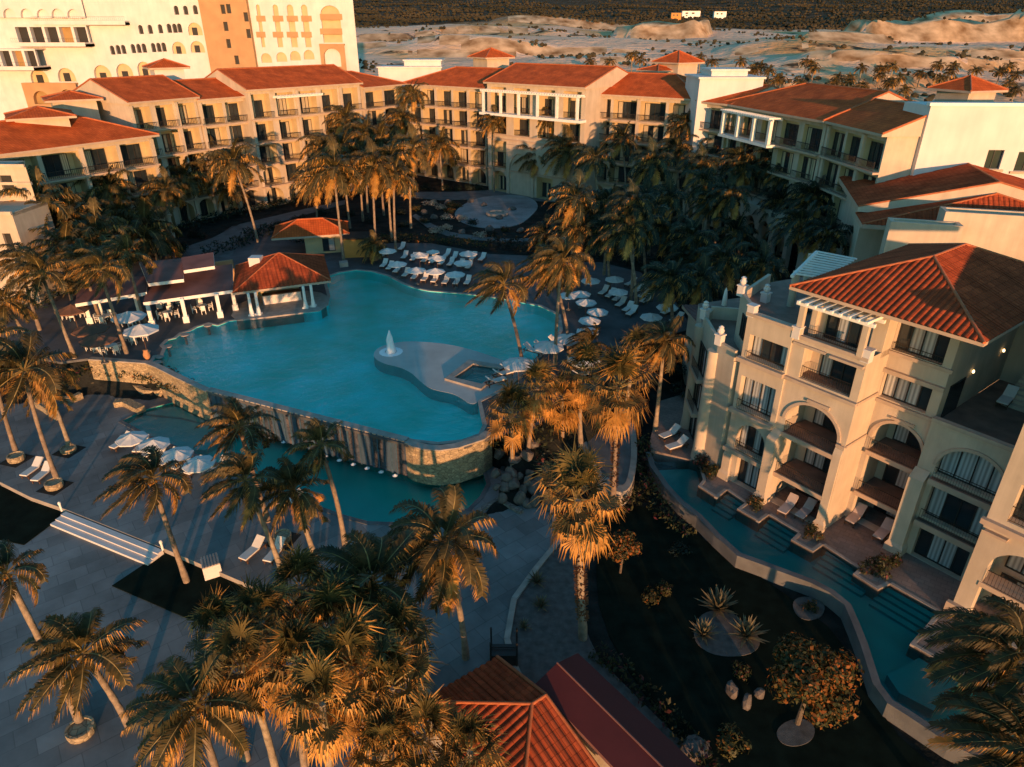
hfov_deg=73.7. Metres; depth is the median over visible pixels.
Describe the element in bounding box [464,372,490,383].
hot tub basin
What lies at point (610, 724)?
flat roofed shed
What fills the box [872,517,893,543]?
sun lounger
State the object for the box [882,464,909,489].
window
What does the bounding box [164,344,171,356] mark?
pool stool
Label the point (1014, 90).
palm
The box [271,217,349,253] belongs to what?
garden hut
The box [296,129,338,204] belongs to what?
coconut palm
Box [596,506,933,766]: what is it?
garden lawn
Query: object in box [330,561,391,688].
fan palm
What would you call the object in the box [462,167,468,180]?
window
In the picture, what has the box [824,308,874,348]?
window
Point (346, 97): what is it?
window
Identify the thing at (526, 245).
hedge
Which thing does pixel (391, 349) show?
fountain jet
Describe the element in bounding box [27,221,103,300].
coconut palm
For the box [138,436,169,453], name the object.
parasol
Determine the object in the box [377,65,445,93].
rooftop block
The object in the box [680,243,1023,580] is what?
resort building
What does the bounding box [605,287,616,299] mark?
sun lounger
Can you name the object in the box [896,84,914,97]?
palm
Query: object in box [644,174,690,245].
coconut palm
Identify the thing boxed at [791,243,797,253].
window
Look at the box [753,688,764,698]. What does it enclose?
boulder
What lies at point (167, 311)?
dining table
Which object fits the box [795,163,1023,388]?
gabled block
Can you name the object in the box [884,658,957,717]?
lap pool shelf
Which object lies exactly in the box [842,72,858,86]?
palm
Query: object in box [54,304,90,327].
parasol
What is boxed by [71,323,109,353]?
parasol
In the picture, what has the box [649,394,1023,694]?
patio
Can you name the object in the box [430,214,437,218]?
boulder
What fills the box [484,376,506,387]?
sun lounger
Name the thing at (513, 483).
boulder
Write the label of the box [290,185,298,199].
window
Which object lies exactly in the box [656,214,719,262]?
coconut palm
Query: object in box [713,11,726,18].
site cabin
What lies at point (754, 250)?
shrub
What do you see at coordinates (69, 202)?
coconut palm
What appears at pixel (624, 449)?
path
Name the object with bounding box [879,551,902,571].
shrub
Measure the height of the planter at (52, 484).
0.500 m
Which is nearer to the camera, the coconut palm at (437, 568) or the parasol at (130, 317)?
the coconut palm at (437, 568)
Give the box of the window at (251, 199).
[242,190,255,205]
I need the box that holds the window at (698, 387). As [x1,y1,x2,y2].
[693,383,701,410]
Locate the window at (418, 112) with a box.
[415,107,420,120]
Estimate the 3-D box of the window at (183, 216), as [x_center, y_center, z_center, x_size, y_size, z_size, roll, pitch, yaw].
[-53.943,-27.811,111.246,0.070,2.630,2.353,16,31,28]
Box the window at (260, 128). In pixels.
[256,124,266,140]
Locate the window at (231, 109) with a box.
[225,103,239,120]
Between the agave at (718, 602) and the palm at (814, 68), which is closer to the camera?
the agave at (718, 602)
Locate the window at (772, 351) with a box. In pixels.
[751,336,787,366]
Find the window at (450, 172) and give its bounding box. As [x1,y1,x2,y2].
[447,165,453,177]
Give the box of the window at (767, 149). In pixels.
[760,147,772,165]
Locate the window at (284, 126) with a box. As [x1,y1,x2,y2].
[279,121,290,137]
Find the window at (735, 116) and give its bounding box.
[732,114,736,130]
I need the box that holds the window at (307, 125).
[302,119,311,134]
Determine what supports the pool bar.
on the pool deck
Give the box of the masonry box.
[342,231,372,257]
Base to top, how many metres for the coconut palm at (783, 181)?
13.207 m
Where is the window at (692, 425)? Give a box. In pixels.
[689,415,696,441]
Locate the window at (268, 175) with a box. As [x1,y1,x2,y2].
[263,167,273,183]
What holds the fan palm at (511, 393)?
on the plaza at (97, 429)
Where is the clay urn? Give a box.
[143,349,150,359]
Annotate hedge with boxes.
[1,259,140,321]
[174,187,378,232]
[197,223,304,254]
[377,231,492,248]
[485,234,687,281]
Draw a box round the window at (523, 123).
[520,119,527,134]
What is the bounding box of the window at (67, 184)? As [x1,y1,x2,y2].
[51,182,77,201]
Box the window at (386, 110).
[385,108,394,122]
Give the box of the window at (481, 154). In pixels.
[478,151,485,164]
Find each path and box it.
[186,200,344,257]
[400,190,554,201]
[412,214,532,241]
[587,415,630,484]
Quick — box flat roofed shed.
[536,653,697,766]
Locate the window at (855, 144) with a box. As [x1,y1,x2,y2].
[848,136,860,161]
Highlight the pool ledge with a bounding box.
[374,341,519,414]
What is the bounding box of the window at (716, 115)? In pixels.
[709,110,730,128]
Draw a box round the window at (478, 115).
[477,112,484,123]
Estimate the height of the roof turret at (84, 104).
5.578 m
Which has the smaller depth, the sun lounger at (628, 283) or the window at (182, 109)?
the sun lounger at (628, 283)
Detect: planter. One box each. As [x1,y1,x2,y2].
[6,451,25,463]
[43,477,63,491]
[59,444,76,454]
[64,715,95,743]
[273,528,291,544]
[339,260,348,267]
[369,254,377,260]
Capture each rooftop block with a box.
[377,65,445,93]
[403,58,444,65]
[682,74,765,161]
[700,67,749,75]
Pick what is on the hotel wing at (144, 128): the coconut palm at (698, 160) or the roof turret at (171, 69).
the roof turret at (171, 69)
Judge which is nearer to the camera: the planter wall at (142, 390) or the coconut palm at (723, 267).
the planter wall at (142, 390)
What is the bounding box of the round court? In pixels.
[455,195,537,227]
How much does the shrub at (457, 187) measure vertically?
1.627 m
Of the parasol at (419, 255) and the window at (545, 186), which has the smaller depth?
the parasol at (419, 255)
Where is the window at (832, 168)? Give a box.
[825,162,838,187]
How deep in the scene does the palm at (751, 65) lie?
284.69 m
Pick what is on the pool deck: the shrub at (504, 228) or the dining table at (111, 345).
the dining table at (111, 345)
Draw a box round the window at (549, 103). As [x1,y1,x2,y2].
[545,99,553,114]
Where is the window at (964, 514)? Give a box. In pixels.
[925,487,988,537]
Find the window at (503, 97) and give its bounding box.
[497,95,504,110]
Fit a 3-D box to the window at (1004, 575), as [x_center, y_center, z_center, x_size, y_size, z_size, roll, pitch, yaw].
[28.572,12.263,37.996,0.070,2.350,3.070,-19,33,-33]
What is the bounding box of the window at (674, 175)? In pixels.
[666,172,685,189]
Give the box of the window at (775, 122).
[764,120,777,141]
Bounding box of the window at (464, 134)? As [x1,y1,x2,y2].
[461,130,467,143]
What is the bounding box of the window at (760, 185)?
[756,173,767,191]
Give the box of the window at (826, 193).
[820,193,829,216]
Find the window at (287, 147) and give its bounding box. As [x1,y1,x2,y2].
[282,143,292,158]
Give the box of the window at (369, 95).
[365,92,373,106]
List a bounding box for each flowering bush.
[422,200,437,205]
[428,226,443,232]
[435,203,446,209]
[437,223,452,229]
[441,212,453,219]
[454,214,468,221]
[472,231,486,237]
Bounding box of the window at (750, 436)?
[738,425,763,456]
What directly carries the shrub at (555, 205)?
on the ground at (866, 42)
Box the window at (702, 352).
[697,341,706,377]
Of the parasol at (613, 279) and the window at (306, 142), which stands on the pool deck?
the parasol at (613, 279)
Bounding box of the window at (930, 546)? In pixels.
[913,528,969,575]
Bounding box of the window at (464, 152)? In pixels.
[461,149,467,162]
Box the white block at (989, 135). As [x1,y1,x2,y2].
[903,101,1023,178]
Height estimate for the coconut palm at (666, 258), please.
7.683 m
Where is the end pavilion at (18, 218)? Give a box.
[0,161,69,303]
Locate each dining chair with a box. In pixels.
[98,317,106,323]
[98,347,106,355]
[112,345,119,354]
[129,337,136,344]
[163,313,169,321]
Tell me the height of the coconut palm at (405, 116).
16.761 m
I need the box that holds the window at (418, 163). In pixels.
[417,161,423,173]
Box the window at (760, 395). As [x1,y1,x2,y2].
[741,377,775,416]
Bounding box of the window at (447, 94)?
[444,91,451,105]
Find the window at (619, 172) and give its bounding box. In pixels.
[613,166,631,182]
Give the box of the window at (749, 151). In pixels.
[742,143,753,160]
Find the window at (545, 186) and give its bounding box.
[542,182,550,197]
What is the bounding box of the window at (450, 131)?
[444,128,452,142]
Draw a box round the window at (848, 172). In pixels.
[841,168,853,190]
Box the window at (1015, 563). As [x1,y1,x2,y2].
[1004,555,1023,575]
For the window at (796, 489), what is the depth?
48.78 m
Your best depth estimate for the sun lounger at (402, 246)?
96.95 m
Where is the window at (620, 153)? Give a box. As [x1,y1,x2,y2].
[615,145,632,161]
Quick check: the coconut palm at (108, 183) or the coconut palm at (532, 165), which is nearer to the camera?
the coconut palm at (108, 183)
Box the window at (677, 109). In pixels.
[672,105,685,120]
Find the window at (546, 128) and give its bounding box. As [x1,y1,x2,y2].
[543,121,549,137]
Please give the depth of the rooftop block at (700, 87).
103.69 m
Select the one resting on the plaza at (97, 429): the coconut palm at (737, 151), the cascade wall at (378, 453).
the cascade wall at (378, 453)
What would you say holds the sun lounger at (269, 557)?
on the plaza at (97, 429)
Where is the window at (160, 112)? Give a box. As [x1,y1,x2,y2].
[155,107,166,125]
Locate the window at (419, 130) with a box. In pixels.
[415,125,421,138]
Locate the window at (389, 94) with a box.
[384,90,394,104]
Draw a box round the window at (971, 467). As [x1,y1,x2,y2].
[937,452,1001,495]
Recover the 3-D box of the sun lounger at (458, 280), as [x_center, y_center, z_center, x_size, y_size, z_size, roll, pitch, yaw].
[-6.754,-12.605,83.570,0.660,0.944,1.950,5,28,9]
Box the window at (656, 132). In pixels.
[643,125,663,142]
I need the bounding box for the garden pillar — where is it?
[200,552,221,580]
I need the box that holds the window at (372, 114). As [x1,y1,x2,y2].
[367,111,376,125]
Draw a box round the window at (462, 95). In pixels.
[459,92,466,106]
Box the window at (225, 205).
[221,196,233,210]
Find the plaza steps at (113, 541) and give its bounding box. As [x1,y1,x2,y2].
[50,512,163,564]
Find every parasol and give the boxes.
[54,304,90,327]
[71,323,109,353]
[79,333,117,363]
[110,311,146,338]
[115,431,148,456]
[123,323,158,352]
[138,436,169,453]
[161,446,193,473]
[182,455,215,484]
[379,248,396,262]
[388,261,406,277]
[406,267,425,284]
[411,252,427,267]
[425,268,444,285]
[426,250,438,253]
[428,254,445,267]
[445,271,464,288]
[454,260,472,276]
[459,251,476,256]
[502,357,533,385]
[534,341,563,366]
[558,333,578,359]
[561,292,577,309]
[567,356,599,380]
[572,291,590,308]
[576,298,596,316]
[576,327,595,346]
[578,316,600,325]
[581,277,599,294]
[587,308,607,327]
[605,276,623,282]
[608,288,627,306]
[640,313,662,321]
[656,304,677,322]
[722,288,727,306]
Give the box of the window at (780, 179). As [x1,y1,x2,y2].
[776,179,788,200]
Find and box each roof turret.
[3,106,76,126]
[41,90,103,119]
[142,58,189,79]
[467,47,514,67]
[636,64,672,72]
[652,50,704,75]
[927,75,1008,101]
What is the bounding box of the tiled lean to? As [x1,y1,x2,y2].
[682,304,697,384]
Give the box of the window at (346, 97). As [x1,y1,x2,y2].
[343,93,351,108]
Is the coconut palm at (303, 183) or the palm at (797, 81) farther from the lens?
the palm at (797, 81)
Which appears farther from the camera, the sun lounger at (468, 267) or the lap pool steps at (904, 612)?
the sun lounger at (468, 267)
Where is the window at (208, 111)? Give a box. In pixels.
[202,105,214,122]
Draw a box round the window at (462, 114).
[459,111,466,125]
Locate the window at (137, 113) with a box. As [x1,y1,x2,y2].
[133,109,144,128]
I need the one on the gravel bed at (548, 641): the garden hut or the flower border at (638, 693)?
the flower border at (638, 693)
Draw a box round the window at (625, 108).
[618,101,636,118]
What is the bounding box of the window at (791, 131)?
[783,123,798,145]
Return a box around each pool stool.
[155,355,164,365]
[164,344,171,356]
[180,333,188,344]
[204,324,211,334]
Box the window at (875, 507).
[873,505,895,518]
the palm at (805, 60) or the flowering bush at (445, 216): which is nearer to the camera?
the flowering bush at (445, 216)
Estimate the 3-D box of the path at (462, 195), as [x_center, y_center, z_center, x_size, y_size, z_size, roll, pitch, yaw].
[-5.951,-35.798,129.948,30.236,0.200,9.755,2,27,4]
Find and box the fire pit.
[486,209,507,216]
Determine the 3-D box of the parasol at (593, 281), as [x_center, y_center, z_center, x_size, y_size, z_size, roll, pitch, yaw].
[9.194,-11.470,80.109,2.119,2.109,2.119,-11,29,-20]
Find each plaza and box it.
[0,395,556,694]
[0,485,434,766]
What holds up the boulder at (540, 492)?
on the ground at (866, 42)
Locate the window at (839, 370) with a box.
[818,355,856,386]
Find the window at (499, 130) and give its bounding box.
[498,118,505,132]
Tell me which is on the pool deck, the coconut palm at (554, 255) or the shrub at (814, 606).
the coconut palm at (554, 255)
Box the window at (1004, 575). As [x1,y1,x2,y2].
[991,572,1023,622]
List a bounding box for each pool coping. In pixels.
[118,401,490,524]
[149,269,562,444]
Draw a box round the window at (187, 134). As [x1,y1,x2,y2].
[183,131,193,148]
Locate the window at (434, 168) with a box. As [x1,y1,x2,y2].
[432,163,437,175]
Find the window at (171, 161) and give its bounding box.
[167,157,177,174]
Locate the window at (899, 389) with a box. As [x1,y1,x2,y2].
[882,374,931,410]
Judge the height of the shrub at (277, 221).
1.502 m
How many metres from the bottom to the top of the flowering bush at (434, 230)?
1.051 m
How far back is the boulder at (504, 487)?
49.70 m
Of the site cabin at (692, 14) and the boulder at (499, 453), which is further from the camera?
the site cabin at (692, 14)
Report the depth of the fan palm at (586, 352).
50.58 m
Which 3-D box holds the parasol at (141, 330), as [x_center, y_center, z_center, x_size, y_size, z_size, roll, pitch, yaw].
[-35.240,-4.355,65.297,3.007,2.992,3.007,-12,29,-21]
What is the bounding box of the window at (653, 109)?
[644,103,665,120]
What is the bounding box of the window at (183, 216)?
[178,205,187,220]
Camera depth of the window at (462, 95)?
135.47 m
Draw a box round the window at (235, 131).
[229,125,242,141]
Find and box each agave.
[518,617,531,629]
[526,570,546,588]
[530,595,550,610]
[689,616,723,645]
[695,584,736,620]
[728,614,768,649]
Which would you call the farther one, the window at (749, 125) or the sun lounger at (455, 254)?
the window at (749, 125)
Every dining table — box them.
[99,314,110,322]
[105,343,116,352]
[162,310,172,318]
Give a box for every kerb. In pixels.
[504,510,561,671]
[582,410,636,505]
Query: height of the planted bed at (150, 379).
1.480 m
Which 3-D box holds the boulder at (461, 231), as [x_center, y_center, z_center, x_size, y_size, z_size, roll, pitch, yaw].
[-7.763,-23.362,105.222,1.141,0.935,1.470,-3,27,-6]
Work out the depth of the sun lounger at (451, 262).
90.31 m
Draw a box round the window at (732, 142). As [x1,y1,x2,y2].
[729,139,736,155]
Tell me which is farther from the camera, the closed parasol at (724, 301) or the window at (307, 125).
the window at (307, 125)
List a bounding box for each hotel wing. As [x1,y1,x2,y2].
[0,64,407,257]
[403,62,690,214]
[686,82,926,274]
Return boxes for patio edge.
[690,458,992,686]
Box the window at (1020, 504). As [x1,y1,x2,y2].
[1012,488,1023,520]
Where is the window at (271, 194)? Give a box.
[267,188,276,203]
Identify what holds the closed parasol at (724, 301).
on the resort building
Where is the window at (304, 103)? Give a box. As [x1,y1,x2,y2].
[299,96,309,112]
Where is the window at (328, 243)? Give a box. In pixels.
[322,238,335,250]
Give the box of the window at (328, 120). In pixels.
[324,117,333,131]
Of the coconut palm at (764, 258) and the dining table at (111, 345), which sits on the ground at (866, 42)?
the coconut palm at (764, 258)
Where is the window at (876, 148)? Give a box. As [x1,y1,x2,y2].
[866,141,883,168]
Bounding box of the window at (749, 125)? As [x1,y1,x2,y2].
[746,117,757,135]
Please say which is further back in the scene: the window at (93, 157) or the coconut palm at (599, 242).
the window at (93, 157)
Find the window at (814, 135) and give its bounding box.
[804,127,822,151]
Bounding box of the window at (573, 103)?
[570,101,579,116]
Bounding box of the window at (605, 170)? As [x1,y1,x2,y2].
[603,165,606,179]
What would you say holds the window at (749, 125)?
in the hotel wing at (805, 132)
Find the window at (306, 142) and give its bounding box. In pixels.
[305,140,313,153]
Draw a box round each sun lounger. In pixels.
[19,456,43,478]
[30,461,50,483]
[109,431,129,451]
[132,434,148,454]
[238,534,267,563]
[262,536,287,565]
[379,258,388,268]
[385,260,393,271]
[392,268,401,274]
[398,242,405,249]
[400,250,408,260]
[401,267,410,278]
[410,274,419,280]
[420,272,429,282]
[430,275,439,283]
[437,256,446,266]
[441,274,449,285]
[443,248,450,258]
[446,257,454,267]
[452,251,458,260]
[452,278,460,286]
[463,275,471,286]
[464,260,473,270]
[469,251,477,261]
[478,252,486,262]
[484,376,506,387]
[492,369,513,377]
[522,342,541,356]
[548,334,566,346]
[598,284,609,296]
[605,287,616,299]
[611,296,621,302]
[614,296,626,308]
[621,300,634,312]
[624,277,636,287]
[625,304,638,317]
[639,293,653,304]
[658,423,680,441]
[665,434,688,452]
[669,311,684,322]
[777,493,798,517]
[794,497,817,522]
[844,502,867,527]
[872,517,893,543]
[995,384,1019,409]
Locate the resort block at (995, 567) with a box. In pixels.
[943,425,1023,647]
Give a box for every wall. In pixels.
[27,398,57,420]
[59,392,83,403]
[87,357,213,422]
[133,385,161,395]
[207,387,408,475]
[404,430,492,485]
[456,497,523,518]
[645,452,980,763]
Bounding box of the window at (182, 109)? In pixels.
[178,105,188,123]
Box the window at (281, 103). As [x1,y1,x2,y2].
[276,98,287,114]
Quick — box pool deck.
[0,224,687,448]
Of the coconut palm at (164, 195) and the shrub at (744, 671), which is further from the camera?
the coconut palm at (164, 195)
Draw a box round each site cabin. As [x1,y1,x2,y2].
[670,13,681,19]
[681,11,700,17]
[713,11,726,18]
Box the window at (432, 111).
[429,108,435,122]
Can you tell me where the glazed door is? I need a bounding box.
[941,377,966,417]
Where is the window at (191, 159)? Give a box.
[188,155,197,170]
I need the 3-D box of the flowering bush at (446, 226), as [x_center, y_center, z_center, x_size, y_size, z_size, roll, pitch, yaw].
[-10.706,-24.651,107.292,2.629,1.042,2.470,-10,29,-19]
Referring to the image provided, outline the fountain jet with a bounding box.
[379,330,402,356]
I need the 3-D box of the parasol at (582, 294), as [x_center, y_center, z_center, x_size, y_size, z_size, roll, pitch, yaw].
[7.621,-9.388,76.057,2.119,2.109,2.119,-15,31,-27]
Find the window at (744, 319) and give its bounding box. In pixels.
[739,313,746,340]
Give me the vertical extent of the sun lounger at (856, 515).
0.944 m
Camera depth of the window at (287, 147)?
122.58 m
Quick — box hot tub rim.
[444,359,504,390]
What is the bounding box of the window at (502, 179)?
[499,175,505,189]
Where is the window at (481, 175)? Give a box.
[478,169,485,182]
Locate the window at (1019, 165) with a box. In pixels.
[1013,152,1023,170]
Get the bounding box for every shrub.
[172,241,188,250]
[268,219,285,228]
[289,214,307,218]
[318,207,329,214]
[342,209,354,217]
[365,214,380,222]
[376,199,392,207]
[387,207,405,215]
[396,220,408,227]
[411,204,422,211]
[418,216,432,223]
[440,183,451,190]
[443,206,455,213]
[446,201,463,207]
[453,183,461,190]
[464,184,475,190]
[466,218,478,225]
[473,184,485,190]
[484,231,497,236]
[500,225,510,231]
[554,197,566,213]
[555,221,570,235]
[641,585,660,607]
[657,578,672,597]
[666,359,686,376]
[668,540,692,556]
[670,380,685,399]
[692,453,709,469]
[700,461,719,479]
[716,290,732,298]
[716,722,751,762]
[731,660,751,683]
[746,493,764,512]
[749,241,761,256]
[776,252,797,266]
[800,599,818,613]
[802,521,823,541]
[857,554,892,580]
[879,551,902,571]
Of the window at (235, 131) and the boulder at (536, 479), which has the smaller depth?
the boulder at (536, 479)
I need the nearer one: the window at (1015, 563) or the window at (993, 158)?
the window at (1015, 563)
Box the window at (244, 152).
[238,147,245,163]
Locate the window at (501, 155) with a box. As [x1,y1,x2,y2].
[498,152,504,166]
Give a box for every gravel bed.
[510,541,682,748]
[694,610,759,656]
[777,719,814,745]
[793,597,824,619]
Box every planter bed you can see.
[0,454,33,467]
[36,480,73,495]
[52,445,85,457]
[266,532,300,549]
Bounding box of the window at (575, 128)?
[570,124,578,140]
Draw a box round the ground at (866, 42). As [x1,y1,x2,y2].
[0,0,1023,766]
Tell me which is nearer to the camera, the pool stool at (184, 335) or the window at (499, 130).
the pool stool at (184, 335)
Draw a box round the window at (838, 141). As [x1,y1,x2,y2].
[831,132,844,155]
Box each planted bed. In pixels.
[17,359,90,383]
[82,366,194,396]
[487,331,668,450]
[535,443,595,496]
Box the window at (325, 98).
[322,95,330,110]
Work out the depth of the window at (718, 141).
105.26 m
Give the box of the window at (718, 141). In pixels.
[706,134,726,154]
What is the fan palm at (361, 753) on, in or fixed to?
on the plaza at (85, 576)
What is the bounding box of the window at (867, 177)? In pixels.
[863,174,875,180]
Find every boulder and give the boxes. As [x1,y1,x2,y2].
[421,209,427,214]
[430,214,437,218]
[458,229,464,233]
[485,225,493,230]
[491,468,500,478]
[492,483,500,490]
[494,448,506,459]
[498,492,506,503]
[499,481,509,491]
[501,472,512,482]
[505,467,516,477]
[508,455,520,463]
[508,478,519,489]
[513,491,525,504]
[517,227,523,232]
[517,472,522,479]
[518,485,526,492]
[520,450,533,461]
[522,498,531,508]
[524,475,531,486]
[525,469,533,476]
[527,480,537,494]
[530,493,539,507]
[531,439,538,448]
[533,477,542,487]
[538,488,547,499]
[543,500,555,511]
[681,734,710,761]
[725,680,738,698]
[742,693,751,710]
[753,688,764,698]
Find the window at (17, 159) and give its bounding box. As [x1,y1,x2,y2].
[9,159,29,179]
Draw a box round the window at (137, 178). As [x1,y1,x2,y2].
[126,170,149,190]
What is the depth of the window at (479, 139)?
136.49 m
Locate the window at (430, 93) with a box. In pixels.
[427,90,434,103]
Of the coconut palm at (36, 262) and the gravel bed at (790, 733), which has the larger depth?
the coconut palm at (36, 262)
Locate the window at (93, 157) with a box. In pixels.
[83,148,108,170]
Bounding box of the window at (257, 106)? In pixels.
[252,100,263,116]
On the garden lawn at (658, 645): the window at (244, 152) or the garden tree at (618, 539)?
the garden tree at (618, 539)
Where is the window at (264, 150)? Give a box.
[259,146,270,161]
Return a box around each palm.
[0,165,83,238]
[0,241,46,330]
[0,245,84,358]
[0,276,39,358]
[0,318,35,451]
[0,329,79,478]
[0,539,83,723]
[1,607,150,729]
[12,368,80,446]
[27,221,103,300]
[49,186,104,274]
[50,238,111,320]
[54,196,140,258]
[56,247,130,354]
[71,164,141,216]
[91,445,192,583]
[98,193,151,233]
[103,228,157,322]
[107,196,185,260]
[118,636,264,766]
[137,166,188,242]
[165,156,213,220]
[178,607,287,766]
[180,584,260,762]
[189,133,240,211]
[193,396,281,522]
[198,137,266,241]
[198,445,288,567]
[207,173,249,214]
[212,570,310,765]
[231,612,344,766]
[243,456,329,555]
[261,540,332,722]
[269,641,381,766]
[282,417,353,545]
[287,565,381,763]
[288,153,337,217]
[289,527,424,705]
[292,596,410,758]
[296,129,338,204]
[297,136,365,259]
[312,127,365,228]
[322,101,363,195]
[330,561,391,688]
[342,114,386,212]
[342,132,381,221]
[344,136,398,253]
[344,698,419,766]
[345,627,448,758]
[350,589,442,759]
[356,229,388,264]
[358,120,403,215]
[358,136,418,241]
[365,153,418,251]
[375,683,471,766]
[382,100,420,152]
[384,123,435,228]
[384,483,499,660]
[394,79,429,178]
[419,126,460,188]
[428,701,513,766]
[464,259,531,356]
[477,104,505,191]
[484,376,538,466]
[512,144,546,178]
[512,356,562,450]
[514,244,579,355]
[523,213,562,252]
[526,235,595,367]
[526,428,628,641]
[535,106,554,137]
[539,367,590,437]
[541,124,585,197]
[542,168,601,268]
[546,209,602,287]
[554,338,604,447]
[563,322,610,369]
[569,142,616,220]
[577,340,664,499]
[581,216,628,289]
[582,56,596,64]
[582,179,630,275]
[591,204,653,304]
[599,120,639,190]
[603,55,616,65]
[606,177,657,300]
[609,200,671,288]
[613,324,657,412]
[624,52,637,71]
[626,135,676,208]
[628,178,660,255]
[630,257,697,339]
[630,315,695,430]
[632,54,646,71]
[642,210,688,265]
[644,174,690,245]
[656,130,698,220]
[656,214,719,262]
[660,238,720,300]
[663,108,691,141]
[670,252,724,306]
[677,142,721,235]
[680,162,726,236]
[685,188,731,241]
[690,237,754,298]
[694,52,707,73]
[695,137,718,165]
[704,171,752,260]
[705,55,719,66]
[708,210,759,275]
[714,143,761,190]
[715,152,762,236]
[730,239,789,293]
[734,56,747,67]
[746,64,756,74]
[748,64,760,75]
[750,149,781,185]
[752,184,803,256]
[756,60,768,75]
[762,64,776,82]
[763,166,788,196]
[766,200,835,254]
[768,74,783,85]
[774,72,787,87]
[778,175,835,218]
[790,77,806,85]
[797,206,853,262]
[798,55,813,77]
[803,58,819,74]
[807,62,820,82]
[827,77,841,85]
[829,72,845,82]
[841,75,855,86]
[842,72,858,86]
[853,62,869,81]
[853,79,869,88]
[871,62,887,86]
[871,71,888,88]
[876,62,892,86]
[881,77,897,90]
[883,74,897,87]
[886,60,899,76]
[893,71,909,88]
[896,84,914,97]
[910,68,927,86]
[914,595,1023,738]
[924,686,1023,766]
[930,59,946,84]
[932,73,949,83]
[942,65,957,80]
[945,60,961,79]
[967,65,985,75]
[991,65,1009,83]
[1001,77,1017,92]
[1002,60,1018,81]
[1005,84,1023,101]
[1006,68,1023,88]
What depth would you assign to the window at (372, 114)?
137.35 m
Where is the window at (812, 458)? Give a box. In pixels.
[803,448,830,473]
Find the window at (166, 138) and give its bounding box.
[161,134,172,151]
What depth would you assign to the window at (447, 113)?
139.33 m
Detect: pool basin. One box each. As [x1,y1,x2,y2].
[124,403,485,521]
[154,270,559,441]
[659,469,1014,754]
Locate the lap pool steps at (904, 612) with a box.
[711,495,934,634]
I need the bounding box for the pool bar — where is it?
[231,252,330,329]
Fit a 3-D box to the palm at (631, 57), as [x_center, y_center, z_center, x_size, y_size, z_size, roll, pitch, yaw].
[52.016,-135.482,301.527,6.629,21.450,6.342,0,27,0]
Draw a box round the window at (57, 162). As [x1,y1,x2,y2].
[41,153,71,177]
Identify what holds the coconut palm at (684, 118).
on the ground at (866, 42)
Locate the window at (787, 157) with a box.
[779,151,793,173]
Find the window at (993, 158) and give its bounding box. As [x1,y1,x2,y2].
[984,150,1002,168]
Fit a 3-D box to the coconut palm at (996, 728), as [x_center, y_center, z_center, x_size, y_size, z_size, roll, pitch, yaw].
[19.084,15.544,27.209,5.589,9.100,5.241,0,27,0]
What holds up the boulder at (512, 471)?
on the ground at (866, 42)
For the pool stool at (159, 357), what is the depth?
65.13 m
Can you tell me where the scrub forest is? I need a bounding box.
[353,0,1023,101]
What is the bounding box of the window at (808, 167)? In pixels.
[801,156,816,180]
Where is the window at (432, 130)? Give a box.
[429,127,435,139]
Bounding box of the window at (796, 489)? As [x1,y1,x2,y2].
[795,488,820,502]
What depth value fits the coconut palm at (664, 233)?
78.69 m
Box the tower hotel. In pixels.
[0,0,358,119]
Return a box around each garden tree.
[605,529,642,572]
[765,630,864,730]
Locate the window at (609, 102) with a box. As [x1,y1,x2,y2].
[607,101,610,116]
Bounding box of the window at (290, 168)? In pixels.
[286,163,295,179]
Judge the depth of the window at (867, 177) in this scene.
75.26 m
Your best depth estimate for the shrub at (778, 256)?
91.35 m
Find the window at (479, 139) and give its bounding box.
[476,132,484,145]
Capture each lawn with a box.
[0,486,60,544]
[112,553,323,654]
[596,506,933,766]
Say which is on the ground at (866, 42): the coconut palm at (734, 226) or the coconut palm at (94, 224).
the coconut palm at (734, 226)
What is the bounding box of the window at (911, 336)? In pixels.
[895,323,950,362]
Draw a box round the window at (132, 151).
[120,143,142,165]
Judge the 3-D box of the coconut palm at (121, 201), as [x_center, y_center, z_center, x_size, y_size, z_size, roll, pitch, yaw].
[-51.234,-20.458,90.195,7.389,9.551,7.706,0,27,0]
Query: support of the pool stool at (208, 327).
on the pool basin at (318, 364)
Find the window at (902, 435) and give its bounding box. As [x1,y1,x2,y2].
[892,425,920,450]
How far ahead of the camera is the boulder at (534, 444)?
51.52 m
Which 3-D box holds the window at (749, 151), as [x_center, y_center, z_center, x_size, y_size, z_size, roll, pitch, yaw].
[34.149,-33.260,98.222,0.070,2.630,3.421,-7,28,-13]
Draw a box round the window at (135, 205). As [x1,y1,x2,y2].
[134,196,155,212]
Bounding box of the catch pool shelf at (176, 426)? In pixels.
[129,406,223,454]
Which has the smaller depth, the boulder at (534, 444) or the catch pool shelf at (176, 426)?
the boulder at (534, 444)
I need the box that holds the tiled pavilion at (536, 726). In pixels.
[428,655,599,766]
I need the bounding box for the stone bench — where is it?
[113,398,145,414]
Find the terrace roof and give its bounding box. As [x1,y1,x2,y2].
[75,252,238,323]
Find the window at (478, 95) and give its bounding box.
[475,93,481,107]
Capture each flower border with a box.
[587,641,722,766]
[594,482,650,517]
[634,433,696,538]
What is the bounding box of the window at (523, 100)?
[520,97,527,112]
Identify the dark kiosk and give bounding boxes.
[489,627,517,665]
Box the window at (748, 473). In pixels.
[737,459,759,489]
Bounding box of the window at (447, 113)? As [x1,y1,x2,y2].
[444,110,451,123]
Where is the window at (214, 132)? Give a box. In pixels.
[207,128,220,145]
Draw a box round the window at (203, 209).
[199,199,208,215]
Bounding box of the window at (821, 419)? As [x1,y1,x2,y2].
[812,408,836,432]
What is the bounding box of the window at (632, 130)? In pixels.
[617,123,634,139]

